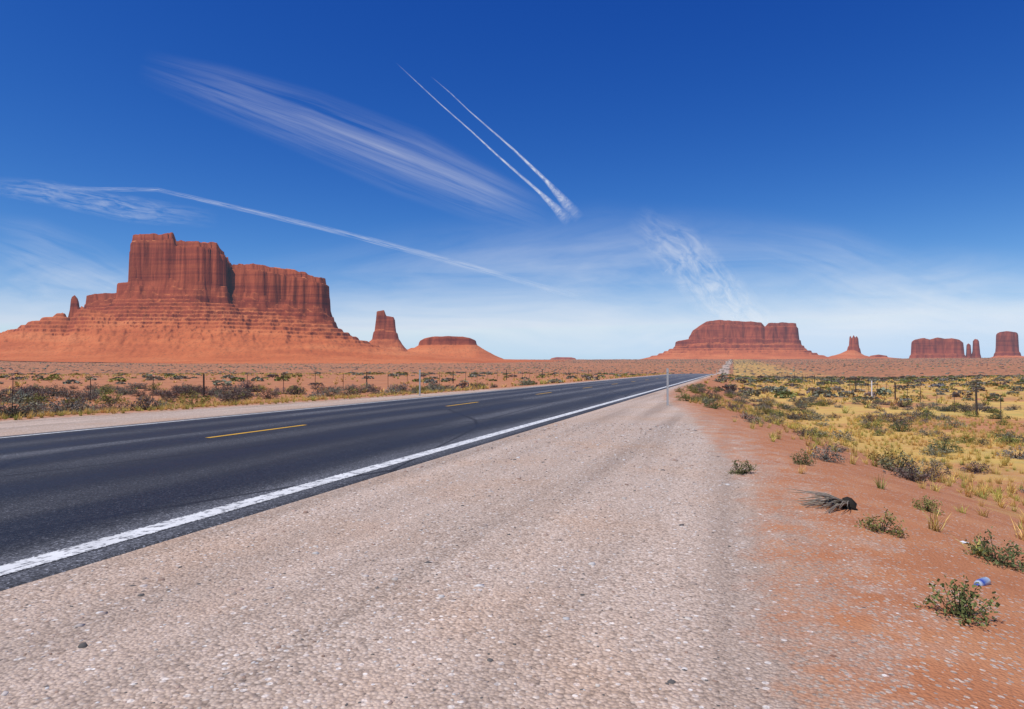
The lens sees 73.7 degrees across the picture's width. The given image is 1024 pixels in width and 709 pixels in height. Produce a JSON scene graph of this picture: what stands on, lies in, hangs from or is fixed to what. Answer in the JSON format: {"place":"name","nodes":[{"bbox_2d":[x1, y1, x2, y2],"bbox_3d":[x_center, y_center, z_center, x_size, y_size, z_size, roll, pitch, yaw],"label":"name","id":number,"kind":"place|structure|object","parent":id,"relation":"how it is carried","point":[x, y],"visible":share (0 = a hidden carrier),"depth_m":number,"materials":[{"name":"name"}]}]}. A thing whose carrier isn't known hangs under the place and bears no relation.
{"place":"outdoors","nodes":[
{"label":"outdoors","id":0,"kind":"place"},
{"bbox_2d":[0,374,712,590],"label":"road","id":1,"kind":"structure","parent":0,"point":[61,490],"depth_m":10.32,"materials":[{"name":"black asphalt"}]},
{"bbox_2d":[0,375,657,437],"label":"road line","id":2,"kind":"object","parent":1,"relation":"on","point":[237,415],"visible":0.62,"depth_m":19.04,"materials":[{"name":"white paint"}]},
{"bbox_2d":[0,374,710,575],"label":"road line","id":3,"kind":"object","parent":1,"relation":"on","point":[29,562],"visible":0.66,"depth_m":6.66,"materials":[{"name":"white paint"}]},
{"bbox_2d":[206,376,671,437],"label":"road dashes","id":4,"kind":"object","parent":1,"relation":"on","point":[302,425],"visible":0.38,"depth_m":14.59,"materials":[{"name":"yellow paint"}]},
{"bbox_2d":[0,358,1023,708],"bbox_3d":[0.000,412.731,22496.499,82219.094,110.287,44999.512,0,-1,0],"label":"ground","id":5,"kind":"structure","parent":0,"point":[824,612],"depth_m":4.59,"materials":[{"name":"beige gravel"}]},
{"bbox_2d":[0,232,565,363],"bbox_3d":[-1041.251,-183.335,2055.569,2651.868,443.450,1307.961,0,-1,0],"label":"mesa","id":6,"kind":"structure","parent":5,"relation":"on","point":[172,300],"depth_m":2086.59,"materials":[{"name":"red stone"}]},
{"bbox_2d":[12,369,645,404],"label":"fence","id":7,"kind":"object","parent":5,"relation":"on","point":[247,376],"visible":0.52,"depth_m":44.97,"materials":[{"name":"grey wood"}]},
{"bbox_2d":[419,370,420,395],"bbox_3d":[-4.773,1.616,35.354,0.085,1.650,0.030,0,-1,18],"label":"delineator","id":8,"kind":"object","parent":5,"relation":"on","point":[419,382],"visible":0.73,"depth_m":35.35,"materials":[{"name":"grey plastic"}]},
{"bbox_2d":[0,422,850,708],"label":"shoulder pebbles","id":9,"kind":"object","parent":5,"relation":"on","point":[101,613],"visible":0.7,"depth_m":5.06,"materials":[{"name":"gravel"}]},
{"bbox_2d":[369,310,502,358],"bbox_3d":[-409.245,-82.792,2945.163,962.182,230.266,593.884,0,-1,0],"label":"butte","id":10,"kind":"object","parent":5,"relation":"on","point":[385,334],"visible":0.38,"depth_m":2989.24,"materials":[{"name":"red stone"}]},
{"bbox_2d":[0,379,1023,626],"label":"shrubs","id":11,"kind":"object","parent":5,"relation":"on","point":[40,405],"visible":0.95,"depth_m":25.00,"materials":[{"name":"plant"}]},
{"bbox_2d":[0,371,1023,415],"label":"shrubs","id":12,"kind":"object","parent":5,"relation":"on","point":[782,391],"visible":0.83,"depth_m":89.67,"materials":[{"name":"plant"}]},
{"bbox_2d":[0,358,1023,376],"bbox_3d":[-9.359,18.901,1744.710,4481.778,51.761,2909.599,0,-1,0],"label":"shrubs","id":13,"kind":"object","parent":5,"relation":"on","point":[710,368],"visible":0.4,"depth_m":1104.65,"materials":[{"name":"plant"}]},
{"bbox_2d":[551,357,575,359],"bbox_3d":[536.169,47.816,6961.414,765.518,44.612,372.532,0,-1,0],"label":"distant mesa","id":14,"kind":"structure","parent":5,"relation":"on","point":[562,358],"depth_m":6998.41,"materials":[{"name":"stone"}]},
{"bbox_2d":[666,368,668,405],"bbox_3d":[5.955,1.393,26.112,0.085,1.720,0.030,0,-1,18],"label":"delineator","id":15,"kind":"object","parent":5,"relation":"on","point":[667,376],"visible":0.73,"depth_m":26.11,"materials":[{"name":"grey plastic"}]},
{"bbox_2d":[643,320,827,358],"bbox_3d":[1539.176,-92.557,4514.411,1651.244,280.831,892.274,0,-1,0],"label":"mesa","id":16,"kind":"structure","parent":5,"relation":"on","point":[721,339],"depth_m":4487.98,"materials":[{"name":"red stone"}]},
{"bbox_2d":[787,488,856,513],"bbox_3d":[3.094,1.491,6.971,0.722,0.188,0.693,-1,-1,36],"label":"dead plant","id":17,"kind":"object","parent":5,"relation":"on","point":[849,503],"visible":0.91,"depth_m":6.97,"materials":[{"name":"grey plant"}]},
{"bbox_2d":[828,335,901,358],"bbox_3d":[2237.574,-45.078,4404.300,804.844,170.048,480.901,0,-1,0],"label":"butte","id":18,"kind":"object","parent":5,"relation":"on","point":[853,351],"visible":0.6,"depth_m":4461.94,"materials":[{"name":"stone"}]},
{"bbox_2d":[768,372,1023,418],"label":"fence","id":19,"kind":"object","parent":5,"relation":"on","point":[976,405],"visible":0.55,"depth_m":55.72,"materials":[{"name":"grey wood"}]},
{"bbox_2d":[909,331,1023,357],"bbox_3d":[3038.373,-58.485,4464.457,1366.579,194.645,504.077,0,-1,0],"label":"buttes","id":20,"kind":"object","parent":5,"relation":"on","point":[1007,344],"visible":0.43,"depth_m":4501.01,"materials":[{"name":"red stone"}]},
{"bbox_2d":[973,577,990,585],"bbox_3d":[3.268,1.598,4.761,0.200,0.064,0.064,1,-1,-35],"label":"can","id":21,"kind":"object","parent":5,"relation":"on","point":[983,581],"visible":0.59,"depth_m":4.75,"materials":[{"name":"metal"}]},
{"bbox_2d":[0,0,1023,359],"label":"sky","id":22,"kind":"structure","parent":0,"point":[837,170],"materials":[{"name":"blue"}]}
]}

